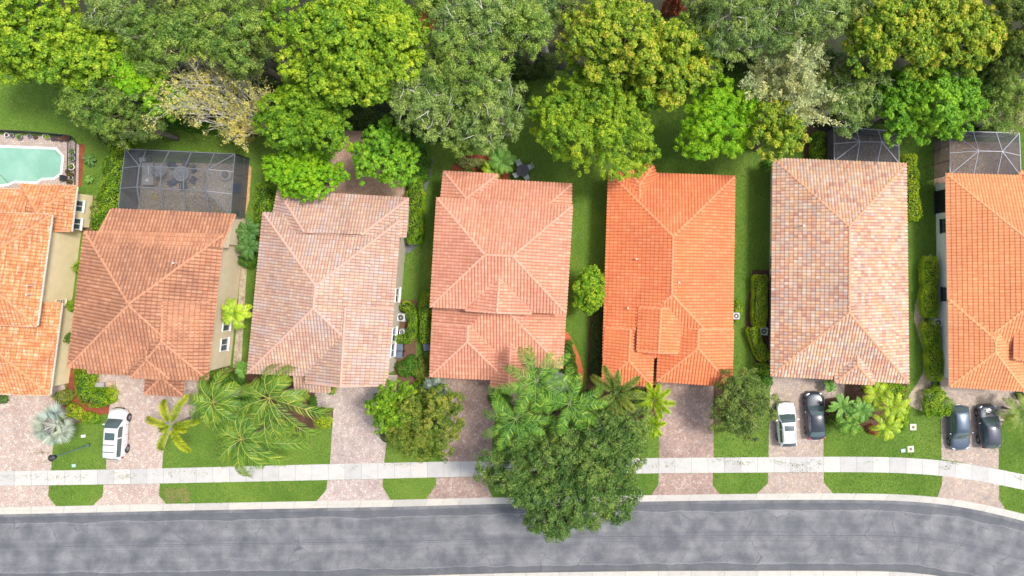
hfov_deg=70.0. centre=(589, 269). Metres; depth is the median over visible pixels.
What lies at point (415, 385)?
shrub
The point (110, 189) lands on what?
hedge
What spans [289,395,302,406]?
shrub
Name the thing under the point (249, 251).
palm tree
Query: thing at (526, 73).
shrub
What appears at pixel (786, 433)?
parked car
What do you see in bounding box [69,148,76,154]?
plant pot
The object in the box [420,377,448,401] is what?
fan palm
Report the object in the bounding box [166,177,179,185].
garden chair
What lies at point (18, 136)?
plant pot
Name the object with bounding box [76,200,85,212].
window
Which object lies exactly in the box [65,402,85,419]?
shrub
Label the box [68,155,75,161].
plant pot
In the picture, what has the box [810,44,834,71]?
shrub
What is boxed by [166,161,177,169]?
garden chair
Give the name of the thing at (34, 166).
swimming pool
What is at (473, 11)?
oak tree
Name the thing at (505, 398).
shrub
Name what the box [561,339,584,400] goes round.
hedge
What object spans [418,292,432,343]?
hedge
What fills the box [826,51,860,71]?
shrub
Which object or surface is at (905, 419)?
shrub
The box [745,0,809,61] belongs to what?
oak tree
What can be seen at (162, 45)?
oak tree
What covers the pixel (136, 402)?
driveway
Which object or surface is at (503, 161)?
palm tree
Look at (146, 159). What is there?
gas grill
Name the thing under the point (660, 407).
palm tree
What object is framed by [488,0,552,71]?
oak tree
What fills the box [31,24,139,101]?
broadleaf tree
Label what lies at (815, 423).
parked car
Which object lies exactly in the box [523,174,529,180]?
garden chair
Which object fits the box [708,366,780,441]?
oak tree
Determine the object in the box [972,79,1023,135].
oak tree
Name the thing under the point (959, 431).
parked car
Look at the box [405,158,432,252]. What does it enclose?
gravel path
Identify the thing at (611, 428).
oak tree
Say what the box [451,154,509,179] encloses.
mulch bed
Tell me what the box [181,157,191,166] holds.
garden chair
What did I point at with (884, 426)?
palm tree
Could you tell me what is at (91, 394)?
hedge
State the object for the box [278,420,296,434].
shrub
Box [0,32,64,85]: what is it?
broadleaf tree
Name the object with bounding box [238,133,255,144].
shrub
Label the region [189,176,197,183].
garden chair
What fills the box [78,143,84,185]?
mulch bed
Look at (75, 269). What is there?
shrub
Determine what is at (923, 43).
broadleaf tree
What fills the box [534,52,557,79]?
shrub
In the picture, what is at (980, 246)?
house
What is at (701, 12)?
oak tree
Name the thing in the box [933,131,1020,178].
screen enclosure
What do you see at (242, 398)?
shrub
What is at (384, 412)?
street tree
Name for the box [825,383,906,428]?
mulch bed
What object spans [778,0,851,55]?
oak tree
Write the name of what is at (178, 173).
round table
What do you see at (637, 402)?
shrub
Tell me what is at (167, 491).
dry grass patch
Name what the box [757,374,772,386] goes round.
shrub
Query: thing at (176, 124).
hedge
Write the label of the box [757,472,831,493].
driveway
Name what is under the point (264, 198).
hedge
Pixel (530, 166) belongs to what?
garden chair
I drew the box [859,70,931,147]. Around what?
broadleaf tree
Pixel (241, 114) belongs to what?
sparse tree
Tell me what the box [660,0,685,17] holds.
shrub
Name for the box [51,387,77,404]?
shrub
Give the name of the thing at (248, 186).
straw border
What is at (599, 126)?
broadleaf tree
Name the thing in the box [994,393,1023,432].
palm tree
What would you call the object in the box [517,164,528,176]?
round table
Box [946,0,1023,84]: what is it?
broadleaf tree
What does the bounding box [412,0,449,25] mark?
oak tree
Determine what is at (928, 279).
hedge
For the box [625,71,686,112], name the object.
broadleaf tree
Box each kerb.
[0,493,1023,520]
[387,570,936,575]
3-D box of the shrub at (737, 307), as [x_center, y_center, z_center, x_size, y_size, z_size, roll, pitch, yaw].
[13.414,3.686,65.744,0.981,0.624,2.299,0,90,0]
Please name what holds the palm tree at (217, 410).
on the mulch bed at (306, 419)
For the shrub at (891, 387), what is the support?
on the mulch bed at (852, 391)
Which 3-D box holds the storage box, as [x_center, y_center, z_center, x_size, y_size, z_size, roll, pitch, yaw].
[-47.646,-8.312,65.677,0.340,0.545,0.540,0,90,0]
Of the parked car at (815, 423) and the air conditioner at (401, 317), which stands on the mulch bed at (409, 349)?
the air conditioner at (401, 317)
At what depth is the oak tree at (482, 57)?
54.10 m
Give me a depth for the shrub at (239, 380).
65.11 m
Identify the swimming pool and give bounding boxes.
[0,145,63,186]
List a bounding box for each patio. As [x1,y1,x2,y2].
[138,163,243,219]
[324,131,405,196]
[835,134,899,161]
[934,141,1000,186]
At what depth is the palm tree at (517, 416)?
58.09 m
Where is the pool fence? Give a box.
[0,130,75,184]
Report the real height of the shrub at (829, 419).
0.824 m
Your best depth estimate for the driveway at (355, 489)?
65.98 m
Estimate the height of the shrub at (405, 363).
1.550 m
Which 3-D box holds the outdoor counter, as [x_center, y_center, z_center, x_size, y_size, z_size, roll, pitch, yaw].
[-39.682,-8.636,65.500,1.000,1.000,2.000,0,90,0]
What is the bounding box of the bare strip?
[586,314,594,391]
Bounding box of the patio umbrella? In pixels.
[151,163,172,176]
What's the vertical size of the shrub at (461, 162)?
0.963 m
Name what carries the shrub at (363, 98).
on the woods floor
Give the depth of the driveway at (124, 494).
65.98 m
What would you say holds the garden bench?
on the driveway at (136, 402)
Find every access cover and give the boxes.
[907,446,913,451]
[910,424,915,429]
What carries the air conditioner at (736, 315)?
on the lawn at (728, 481)
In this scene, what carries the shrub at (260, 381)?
on the mulch bed at (306, 419)
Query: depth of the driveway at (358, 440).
65.98 m
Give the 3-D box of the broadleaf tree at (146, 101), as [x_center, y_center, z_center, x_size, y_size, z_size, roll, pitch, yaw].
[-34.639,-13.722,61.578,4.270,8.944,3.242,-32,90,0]
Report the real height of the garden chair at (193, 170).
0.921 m
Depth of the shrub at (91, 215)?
65.23 m
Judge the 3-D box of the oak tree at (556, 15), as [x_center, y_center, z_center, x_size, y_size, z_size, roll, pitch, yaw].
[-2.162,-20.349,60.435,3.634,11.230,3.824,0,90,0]
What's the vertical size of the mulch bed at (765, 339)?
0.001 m
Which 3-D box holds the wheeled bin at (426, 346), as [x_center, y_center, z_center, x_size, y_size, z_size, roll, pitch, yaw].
[-14.640,6.884,65.478,0.560,1.045,0.670,-8,90,0]
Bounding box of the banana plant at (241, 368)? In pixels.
[234,361,247,378]
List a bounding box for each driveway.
[0,384,64,470]
[0,485,54,510]
[94,483,165,504]
[97,374,198,468]
[315,375,396,463]
[317,479,391,504]
[427,477,492,498]
[439,378,522,461]
[649,473,718,498]
[659,382,712,457]
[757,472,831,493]
[768,371,843,456]
[937,476,1003,508]
[941,377,1023,468]
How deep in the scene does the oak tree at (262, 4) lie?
55.86 m
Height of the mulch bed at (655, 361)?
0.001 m
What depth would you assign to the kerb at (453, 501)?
65.98 m
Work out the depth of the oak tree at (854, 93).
57.51 m
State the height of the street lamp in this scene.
4.850 m
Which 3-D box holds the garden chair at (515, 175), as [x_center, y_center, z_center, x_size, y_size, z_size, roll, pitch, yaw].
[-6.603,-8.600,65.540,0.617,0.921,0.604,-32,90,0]
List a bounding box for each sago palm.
[82,153,95,166]
[84,175,93,182]
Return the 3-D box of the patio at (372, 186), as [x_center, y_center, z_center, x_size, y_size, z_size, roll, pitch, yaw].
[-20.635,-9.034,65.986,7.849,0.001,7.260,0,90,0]
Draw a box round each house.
[0,183,92,395]
[66,208,252,396]
[246,190,409,392]
[429,170,572,389]
[601,164,735,386]
[769,158,909,385]
[934,170,1023,391]
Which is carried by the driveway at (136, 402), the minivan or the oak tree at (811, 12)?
the minivan
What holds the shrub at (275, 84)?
on the woods floor
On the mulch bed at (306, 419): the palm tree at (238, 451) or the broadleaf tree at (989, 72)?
the palm tree at (238, 451)
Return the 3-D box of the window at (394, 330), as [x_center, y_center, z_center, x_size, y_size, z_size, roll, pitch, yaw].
[-17.369,5.721,64.430,0.237,1.340,1.360,5,90,0]
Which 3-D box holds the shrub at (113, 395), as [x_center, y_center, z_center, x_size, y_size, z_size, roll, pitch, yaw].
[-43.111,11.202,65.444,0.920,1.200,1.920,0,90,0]
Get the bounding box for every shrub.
[0,395,7,403]
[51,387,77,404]
[63,332,70,343]
[65,299,74,311]
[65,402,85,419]
[71,260,79,273]
[81,411,101,424]
[89,195,100,226]
[95,128,116,143]
[106,383,118,401]
[209,372,246,393]
[232,388,260,410]
[235,116,261,137]
[237,252,257,269]
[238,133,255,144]
[242,76,279,101]
[254,375,290,389]
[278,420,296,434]
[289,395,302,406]
[313,416,333,428]
[328,387,336,395]
[340,102,366,128]
[345,85,365,107]
[356,107,383,130]
[379,107,414,139]
[379,431,390,442]
[394,354,425,377]
[411,354,433,380]
[411,378,435,394]
[412,4,435,29]
[416,42,441,65]
[452,169,482,172]
[455,157,483,169]
[476,159,487,168]
[487,389,512,409]
[505,51,539,81]
[506,80,530,110]
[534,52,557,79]
[537,385,562,409]
[615,387,651,410]
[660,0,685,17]
[720,48,755,73]
[733,298,742,322]
[753,360,770,375]
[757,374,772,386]
[761,160,771,169]
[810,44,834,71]
[825,413,839,426]
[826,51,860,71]
[852,55,878,73]
[860,382,909,400]
[863,424,877,434]
[870,65,898,86]
[888,397,909,430]
[919,385,954,418]
[966,117,1000,131]
[1013,391,1023,398]
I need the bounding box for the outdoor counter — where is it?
[142,163,157,184]
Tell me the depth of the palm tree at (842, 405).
63.56 m
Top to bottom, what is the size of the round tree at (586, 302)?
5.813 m
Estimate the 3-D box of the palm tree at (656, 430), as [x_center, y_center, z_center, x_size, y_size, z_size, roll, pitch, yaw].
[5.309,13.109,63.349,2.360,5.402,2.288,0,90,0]
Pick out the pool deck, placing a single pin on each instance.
(40, 141)
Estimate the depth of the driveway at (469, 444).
65.98 m
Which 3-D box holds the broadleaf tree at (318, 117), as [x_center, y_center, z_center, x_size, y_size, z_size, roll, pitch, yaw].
[-23.125,-12.144,60.824,8.272,10.453,7.292,0,90,0]
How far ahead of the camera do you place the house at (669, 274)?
62.12 m
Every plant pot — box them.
[15,133,23,139]
[63,134,70,140]
[66,164,75,171]
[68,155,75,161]
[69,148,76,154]
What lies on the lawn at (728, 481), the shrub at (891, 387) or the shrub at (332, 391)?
the shrub at (332, 391)
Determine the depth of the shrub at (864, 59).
64.30 m
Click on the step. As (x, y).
(110, 383)
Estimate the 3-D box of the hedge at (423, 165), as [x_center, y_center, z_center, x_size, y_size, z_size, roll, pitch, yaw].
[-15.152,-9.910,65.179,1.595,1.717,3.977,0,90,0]
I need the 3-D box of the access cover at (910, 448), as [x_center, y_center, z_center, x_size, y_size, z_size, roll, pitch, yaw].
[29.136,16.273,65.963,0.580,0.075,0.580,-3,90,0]
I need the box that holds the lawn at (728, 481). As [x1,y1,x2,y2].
[0,61,1023,513]
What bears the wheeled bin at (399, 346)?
on the mulch bed at (409, 349)
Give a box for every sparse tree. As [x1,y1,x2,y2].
[110,36,275,152]
[737,0,851,136]
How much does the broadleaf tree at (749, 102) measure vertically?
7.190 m
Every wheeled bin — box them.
[396,343,404,350]
[396,350,404,357]
[423,342,430,350]
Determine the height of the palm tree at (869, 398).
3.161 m
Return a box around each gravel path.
[233,256,246,367]
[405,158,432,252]
[908,254,933,411]
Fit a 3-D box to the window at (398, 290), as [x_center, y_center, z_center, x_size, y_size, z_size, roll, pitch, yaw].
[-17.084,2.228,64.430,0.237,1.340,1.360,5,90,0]
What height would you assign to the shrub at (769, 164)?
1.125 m
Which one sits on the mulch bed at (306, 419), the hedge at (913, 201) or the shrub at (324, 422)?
the shrub at (324, 422)
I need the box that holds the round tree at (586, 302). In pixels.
[570,264,605,315]
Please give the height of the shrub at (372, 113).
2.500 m
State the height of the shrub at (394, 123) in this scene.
2.571 m
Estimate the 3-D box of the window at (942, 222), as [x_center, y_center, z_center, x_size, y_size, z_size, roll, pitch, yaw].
[31.382,-3.914,64.305,0.175,1.390,1.310,-1,90,0]
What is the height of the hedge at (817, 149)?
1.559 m
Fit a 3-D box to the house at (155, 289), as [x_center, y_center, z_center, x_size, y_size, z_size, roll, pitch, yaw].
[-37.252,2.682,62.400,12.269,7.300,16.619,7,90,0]
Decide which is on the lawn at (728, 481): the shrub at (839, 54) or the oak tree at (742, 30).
the oak tree at (742, 30)
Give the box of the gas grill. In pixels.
[138,156,151,162]
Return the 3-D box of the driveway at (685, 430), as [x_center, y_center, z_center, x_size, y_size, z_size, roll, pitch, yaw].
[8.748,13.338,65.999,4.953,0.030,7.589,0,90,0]
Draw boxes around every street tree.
[363,378,417,433]
[385,382,465,463]
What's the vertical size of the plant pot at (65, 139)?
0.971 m
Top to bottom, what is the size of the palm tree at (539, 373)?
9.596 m
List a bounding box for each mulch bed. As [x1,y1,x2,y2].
[60,368,109,424]
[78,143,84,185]
[83,197,98,230]
[220,367,332,435]
[394,300,426,399]
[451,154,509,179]
[495,385,658,424]
[564,331,582,395]
[653,358,657,387]
[713,386,729,424]
[745,270,769,379]
[796,122,825,158]
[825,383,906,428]
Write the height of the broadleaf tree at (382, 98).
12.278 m
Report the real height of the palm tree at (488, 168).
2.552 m
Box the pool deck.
[0,135,78,187]
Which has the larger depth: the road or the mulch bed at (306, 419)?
the road
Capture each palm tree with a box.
[144,393,200,452]
[187,367,262,440]
[214,398,311,477]
[221,297,252,329]
[235,217,260,243]
[235,234,258,259]
[237,363,332,455]
[481,161,500,178]
[482,379,555,457]
[487,148,516,173]
[494,345,573,414]
[528,364,607,435]
[590,365,647,422]
[634,382,675,419]
[641,413,666,438]
[826,393,855,417]
[834,413,862,435]
[846,396,874,422]
[862,382,893,406]
[869,409,902,440]
[873,389,910,420]
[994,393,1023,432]
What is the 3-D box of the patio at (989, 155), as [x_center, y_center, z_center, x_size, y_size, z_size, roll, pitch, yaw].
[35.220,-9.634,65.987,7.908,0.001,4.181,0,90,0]
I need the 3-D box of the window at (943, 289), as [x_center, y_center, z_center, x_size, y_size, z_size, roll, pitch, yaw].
[31.476,2.163,64.305,0.175,1.390,1.310,-1,90,0]
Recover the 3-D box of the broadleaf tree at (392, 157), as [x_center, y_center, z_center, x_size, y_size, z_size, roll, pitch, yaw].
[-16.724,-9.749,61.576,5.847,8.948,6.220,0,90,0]
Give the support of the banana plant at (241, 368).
on the lawn at (728, 481)
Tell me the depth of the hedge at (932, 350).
64.91 m
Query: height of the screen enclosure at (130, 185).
3.535 m
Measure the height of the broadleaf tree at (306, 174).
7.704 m
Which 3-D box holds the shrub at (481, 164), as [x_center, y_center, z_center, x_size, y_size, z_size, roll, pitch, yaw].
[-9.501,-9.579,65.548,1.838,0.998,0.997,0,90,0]
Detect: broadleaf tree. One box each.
[0,0,108,86]
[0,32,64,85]
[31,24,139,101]
[99,52,196,103]
[138,80,211,122]
[250,73,353,161]
[261,147,350,203]
[262,0,410,107]
[349,114,420,188]
[350,0,435,91]
[350,45,410,108]
[527,56,661,181]
[554,0,680,97]
[624,10,724,112]
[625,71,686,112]
[673,72,758,161]
[730,94,764,126]
[746,97,811,161]
[827,0,906,78]
[854,0,968,81]
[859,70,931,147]
[882,61,990,146]
[899,0,1008,77]
[934,29,1014,85]
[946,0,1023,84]
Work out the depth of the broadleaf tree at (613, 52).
53.54 m
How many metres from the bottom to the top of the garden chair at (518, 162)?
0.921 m
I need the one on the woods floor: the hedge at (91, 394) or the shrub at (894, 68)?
the shrub at (894, 68)
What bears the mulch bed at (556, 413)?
on the lawn at (728, 481)
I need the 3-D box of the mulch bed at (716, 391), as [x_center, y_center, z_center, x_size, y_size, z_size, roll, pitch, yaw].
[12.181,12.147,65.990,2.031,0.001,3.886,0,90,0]
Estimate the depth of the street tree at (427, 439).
60.73 m
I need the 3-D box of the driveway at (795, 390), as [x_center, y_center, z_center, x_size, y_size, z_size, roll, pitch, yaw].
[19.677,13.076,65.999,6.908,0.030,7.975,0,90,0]
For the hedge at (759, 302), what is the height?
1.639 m
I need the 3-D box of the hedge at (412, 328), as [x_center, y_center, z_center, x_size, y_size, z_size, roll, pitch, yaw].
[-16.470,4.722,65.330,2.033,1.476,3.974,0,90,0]
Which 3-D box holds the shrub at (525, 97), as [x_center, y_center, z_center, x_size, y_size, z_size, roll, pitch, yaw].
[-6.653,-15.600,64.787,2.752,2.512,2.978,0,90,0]
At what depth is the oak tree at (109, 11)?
54.52 m
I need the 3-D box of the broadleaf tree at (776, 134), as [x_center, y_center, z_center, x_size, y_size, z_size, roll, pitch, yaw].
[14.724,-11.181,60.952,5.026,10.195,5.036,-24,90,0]
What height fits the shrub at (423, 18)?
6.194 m
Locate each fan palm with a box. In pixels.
[29,402,80,446]
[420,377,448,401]
[546,370,569,394]
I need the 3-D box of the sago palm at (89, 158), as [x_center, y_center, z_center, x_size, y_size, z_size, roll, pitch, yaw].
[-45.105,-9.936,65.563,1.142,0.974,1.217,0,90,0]
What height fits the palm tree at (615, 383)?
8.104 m
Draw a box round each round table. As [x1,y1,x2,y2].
[173,165,188,180]
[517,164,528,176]
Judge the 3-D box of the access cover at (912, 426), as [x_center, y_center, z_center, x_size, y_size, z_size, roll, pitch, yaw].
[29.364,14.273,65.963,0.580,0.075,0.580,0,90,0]
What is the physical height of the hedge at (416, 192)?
1.760 m
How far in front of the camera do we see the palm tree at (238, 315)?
61.77 m
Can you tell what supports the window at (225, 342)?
in the house at (155, 289)
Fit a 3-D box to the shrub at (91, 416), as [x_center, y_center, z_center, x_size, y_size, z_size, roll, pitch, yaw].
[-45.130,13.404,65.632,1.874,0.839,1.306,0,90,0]
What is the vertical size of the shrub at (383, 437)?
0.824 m
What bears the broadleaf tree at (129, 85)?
on the lawn at (728, 481)
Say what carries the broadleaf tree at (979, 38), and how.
on the lawn at (728, 481)
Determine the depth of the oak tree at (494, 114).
55.82 m
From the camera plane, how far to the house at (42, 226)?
62.45 m
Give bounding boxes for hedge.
[72,368,116,407]
[89,137,140,230]
[159,115,233,134]
[253,182,274,228]
[308,395,325,415]
[395,300,418,344]
[405,175,425,245]
[412,137,431,180]
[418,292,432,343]
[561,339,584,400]
[589,306,603,383]
[745,326,769,361]
[750,274,768,327]
[808,131,826,159]
[899,153,922,221]
[917,255,939,318]
[918,319,944,381]
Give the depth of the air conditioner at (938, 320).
65.20 m
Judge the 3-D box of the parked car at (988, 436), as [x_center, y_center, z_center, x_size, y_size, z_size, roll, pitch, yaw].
[35.909,14.093,65.233,2.220,1.625,3.994,-4,90,0]
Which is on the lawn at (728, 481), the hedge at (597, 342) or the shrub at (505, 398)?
the hedge at (597, 342)
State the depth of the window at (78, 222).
64.54 m
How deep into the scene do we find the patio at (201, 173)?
65.99 m
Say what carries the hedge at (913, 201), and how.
on the lawn at (728, 481)
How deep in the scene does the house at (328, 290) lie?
60.74 m
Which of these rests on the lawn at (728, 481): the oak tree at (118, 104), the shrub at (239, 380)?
the oak tree at (118, 104)
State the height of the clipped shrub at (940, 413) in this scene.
1.937 m
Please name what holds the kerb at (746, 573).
on the ground
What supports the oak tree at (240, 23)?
on the lawn at (728, 481)
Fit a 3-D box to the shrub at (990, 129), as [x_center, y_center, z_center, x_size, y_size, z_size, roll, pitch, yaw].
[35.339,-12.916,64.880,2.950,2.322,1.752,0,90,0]
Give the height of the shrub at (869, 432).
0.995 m
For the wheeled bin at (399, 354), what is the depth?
64.97 m
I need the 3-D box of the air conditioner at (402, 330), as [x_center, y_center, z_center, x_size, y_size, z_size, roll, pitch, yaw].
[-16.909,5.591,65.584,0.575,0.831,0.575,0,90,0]
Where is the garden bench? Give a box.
[94,382,105,386]
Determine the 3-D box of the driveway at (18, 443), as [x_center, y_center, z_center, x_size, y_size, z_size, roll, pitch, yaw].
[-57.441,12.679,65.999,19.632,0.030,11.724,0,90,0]
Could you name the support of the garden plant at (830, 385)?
on the lawn at (728, 481)
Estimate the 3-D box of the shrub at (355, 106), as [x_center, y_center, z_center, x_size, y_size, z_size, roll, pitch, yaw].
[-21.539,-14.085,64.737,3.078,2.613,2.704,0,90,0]
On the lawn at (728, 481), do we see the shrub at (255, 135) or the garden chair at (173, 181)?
the shrub at (255, 135)
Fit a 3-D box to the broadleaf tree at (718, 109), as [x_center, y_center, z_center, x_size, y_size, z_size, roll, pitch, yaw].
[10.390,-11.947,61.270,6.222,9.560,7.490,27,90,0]
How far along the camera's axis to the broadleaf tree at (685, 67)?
54.96 m
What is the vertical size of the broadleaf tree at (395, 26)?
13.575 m
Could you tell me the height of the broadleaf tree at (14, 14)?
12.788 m
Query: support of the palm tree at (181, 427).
on the lawn at (728, 481)
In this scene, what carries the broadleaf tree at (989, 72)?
on the lawn at (728, 481)
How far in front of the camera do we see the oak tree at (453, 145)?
57.39 m
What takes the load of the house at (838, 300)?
on the lawn at (728, 481)
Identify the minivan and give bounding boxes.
[102,407,131,459]
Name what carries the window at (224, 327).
in the house at (155, 289)
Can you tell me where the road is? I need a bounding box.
[0,500,1023,575]
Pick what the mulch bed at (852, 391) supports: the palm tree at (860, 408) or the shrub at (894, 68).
the palm tree at (860, 408)
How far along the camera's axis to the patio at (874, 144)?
65.99 m
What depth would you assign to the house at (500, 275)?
60.31 m
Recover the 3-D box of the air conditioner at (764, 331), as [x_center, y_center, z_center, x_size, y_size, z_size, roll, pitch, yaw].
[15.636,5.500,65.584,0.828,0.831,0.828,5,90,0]
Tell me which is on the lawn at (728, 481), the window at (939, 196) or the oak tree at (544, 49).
the oak tree at (544, 49)
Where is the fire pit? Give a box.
[218,168,231,180]
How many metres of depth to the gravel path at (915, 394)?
65.99 m
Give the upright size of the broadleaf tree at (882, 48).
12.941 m
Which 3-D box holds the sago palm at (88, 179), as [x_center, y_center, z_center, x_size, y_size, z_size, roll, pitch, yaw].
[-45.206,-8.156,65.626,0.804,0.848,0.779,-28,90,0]
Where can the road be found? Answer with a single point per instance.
(914, 537)
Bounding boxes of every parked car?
[774,401,798,446]
[803,391,825,439]
[945,404,973,449]
[974,403,1002,448]
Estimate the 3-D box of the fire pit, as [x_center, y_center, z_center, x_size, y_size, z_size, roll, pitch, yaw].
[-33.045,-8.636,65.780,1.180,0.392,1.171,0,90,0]
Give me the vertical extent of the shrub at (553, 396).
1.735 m
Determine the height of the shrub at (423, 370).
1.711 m
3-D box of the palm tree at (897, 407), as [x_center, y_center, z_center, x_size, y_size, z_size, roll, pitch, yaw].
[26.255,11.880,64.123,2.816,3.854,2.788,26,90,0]
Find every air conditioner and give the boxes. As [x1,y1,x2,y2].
[397,312,407,321]
[399,328,405,334]
[733,312,739,318]
[759,326,767,334]
[929,317,941,325]
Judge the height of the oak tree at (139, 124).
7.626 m
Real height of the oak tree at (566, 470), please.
10.234 m
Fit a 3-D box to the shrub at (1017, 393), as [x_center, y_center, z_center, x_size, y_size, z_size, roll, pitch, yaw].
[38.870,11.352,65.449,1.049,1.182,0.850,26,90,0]
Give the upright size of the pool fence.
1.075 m
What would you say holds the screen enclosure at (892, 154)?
on the patio at (874, 144)
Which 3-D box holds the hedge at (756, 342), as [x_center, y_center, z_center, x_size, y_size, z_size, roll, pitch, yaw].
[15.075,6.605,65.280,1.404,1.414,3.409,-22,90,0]
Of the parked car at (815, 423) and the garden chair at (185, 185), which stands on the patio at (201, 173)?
the garden chair at (185, 185)
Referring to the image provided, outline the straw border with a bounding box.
[245,165,251,213]
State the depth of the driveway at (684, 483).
65.98 m
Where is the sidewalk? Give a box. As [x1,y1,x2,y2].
[0,457,1023,489]
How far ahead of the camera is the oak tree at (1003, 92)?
57.38 m
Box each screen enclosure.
[118,149,249,217]
[824,126,898,162]
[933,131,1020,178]
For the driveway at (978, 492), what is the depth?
65.98 m
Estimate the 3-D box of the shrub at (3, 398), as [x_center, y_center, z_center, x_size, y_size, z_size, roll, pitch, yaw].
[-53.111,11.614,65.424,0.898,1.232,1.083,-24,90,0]
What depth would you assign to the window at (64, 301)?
64.95 m
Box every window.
[55,299,67,306]
[74,218,83,230]
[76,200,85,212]
[220,337,229,351]
[222,319,231,331]
[390,342,396,357]
[391,326,397,341]
[395,287,400,302]
[934,189,944,213]
[939,219,945,233]
[940,287,946,301]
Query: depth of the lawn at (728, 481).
66.00 m
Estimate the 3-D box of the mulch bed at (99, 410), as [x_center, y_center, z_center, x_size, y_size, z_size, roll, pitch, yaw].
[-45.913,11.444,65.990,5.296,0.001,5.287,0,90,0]
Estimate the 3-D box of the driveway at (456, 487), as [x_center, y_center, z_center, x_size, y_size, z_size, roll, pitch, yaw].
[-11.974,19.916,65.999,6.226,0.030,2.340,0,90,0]
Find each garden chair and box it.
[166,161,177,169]
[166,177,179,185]
[179,183,187,188]
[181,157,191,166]
[189,164,196,172]
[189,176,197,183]
[512,171,519,178]
[515,159,522,166]
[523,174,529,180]
[527,162,533,170]
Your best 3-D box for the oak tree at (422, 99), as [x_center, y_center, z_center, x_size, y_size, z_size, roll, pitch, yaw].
[-12.076,-13.179,59.988,9.473,12.124,6.986,0,90,0]
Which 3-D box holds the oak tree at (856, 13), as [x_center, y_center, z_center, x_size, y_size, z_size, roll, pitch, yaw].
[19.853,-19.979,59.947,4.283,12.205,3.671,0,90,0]
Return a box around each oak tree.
[51,70,161,140]
[79,0,191,56]
[100,99,179,150]
[120,0,223,78]
[144,0,204,15]
[173,0,289,74]
[219,34,290,83]
[244,0,301,60]
[380,57,482,144]
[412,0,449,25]
[415,22,515,107]
[426,0,519,61]
[432,102,493,159]
[460,62,529,155]
[473,411,648,543]
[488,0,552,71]
[507,0,562,58]
[545,0,579,42]
[559,392,654,475]
[680,0,723,31]
[689,0,778,69]
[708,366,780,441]
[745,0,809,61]
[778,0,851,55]
[809,0,874,45]
[812,57,892,138]
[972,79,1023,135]
[973,67,1023,132]
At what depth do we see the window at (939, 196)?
65.22 m
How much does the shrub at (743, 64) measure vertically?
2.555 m
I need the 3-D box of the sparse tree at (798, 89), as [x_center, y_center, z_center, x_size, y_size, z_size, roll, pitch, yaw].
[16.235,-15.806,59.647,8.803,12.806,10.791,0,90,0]
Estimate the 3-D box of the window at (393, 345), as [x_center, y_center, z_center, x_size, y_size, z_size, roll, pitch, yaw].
[-17.482,7.093,64.430,0.237,1.340,1.360,5,90,0]
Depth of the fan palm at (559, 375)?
63.76 m
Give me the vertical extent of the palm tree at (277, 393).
7.474 m
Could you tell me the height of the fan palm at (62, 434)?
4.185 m
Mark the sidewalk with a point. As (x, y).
(678, 465)
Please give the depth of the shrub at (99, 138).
64.27 m
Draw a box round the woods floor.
[20,0,1023,142]
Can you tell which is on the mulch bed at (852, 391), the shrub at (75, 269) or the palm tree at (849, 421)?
the palm tree at (849, 421)
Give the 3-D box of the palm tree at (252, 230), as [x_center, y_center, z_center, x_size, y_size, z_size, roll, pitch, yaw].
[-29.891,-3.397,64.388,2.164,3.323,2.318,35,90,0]
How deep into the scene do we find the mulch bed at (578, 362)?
65.99 m
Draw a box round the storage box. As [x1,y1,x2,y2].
[59,175,66,180]
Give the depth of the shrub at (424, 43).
64.43 m
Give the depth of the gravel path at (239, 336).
65.99 m
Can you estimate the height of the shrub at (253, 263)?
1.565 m
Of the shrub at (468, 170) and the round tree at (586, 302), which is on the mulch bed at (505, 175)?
the shrub at (468, 170)
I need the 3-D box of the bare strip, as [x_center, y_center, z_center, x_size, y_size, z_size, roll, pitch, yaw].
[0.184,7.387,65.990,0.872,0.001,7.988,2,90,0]
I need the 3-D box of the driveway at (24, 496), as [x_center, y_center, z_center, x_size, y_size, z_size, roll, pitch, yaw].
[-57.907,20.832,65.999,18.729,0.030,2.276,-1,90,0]
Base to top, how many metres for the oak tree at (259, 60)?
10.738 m
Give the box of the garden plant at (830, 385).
[823,379,835,391]
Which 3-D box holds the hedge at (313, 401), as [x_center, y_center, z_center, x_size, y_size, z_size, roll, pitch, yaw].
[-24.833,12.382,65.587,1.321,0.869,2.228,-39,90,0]
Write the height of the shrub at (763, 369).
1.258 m
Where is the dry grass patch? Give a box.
[163,486,192,503]
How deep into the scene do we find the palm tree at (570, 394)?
57.74 m
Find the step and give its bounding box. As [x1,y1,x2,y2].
[107,381,115,386]
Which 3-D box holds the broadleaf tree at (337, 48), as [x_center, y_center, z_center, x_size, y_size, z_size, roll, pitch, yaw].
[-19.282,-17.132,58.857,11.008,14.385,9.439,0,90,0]
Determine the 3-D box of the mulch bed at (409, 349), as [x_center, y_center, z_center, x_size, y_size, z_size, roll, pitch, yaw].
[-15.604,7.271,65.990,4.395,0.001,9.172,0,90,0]
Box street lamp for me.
[48,443,90,461]
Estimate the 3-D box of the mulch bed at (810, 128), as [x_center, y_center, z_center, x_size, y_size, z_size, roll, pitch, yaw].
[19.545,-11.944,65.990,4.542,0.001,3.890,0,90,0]

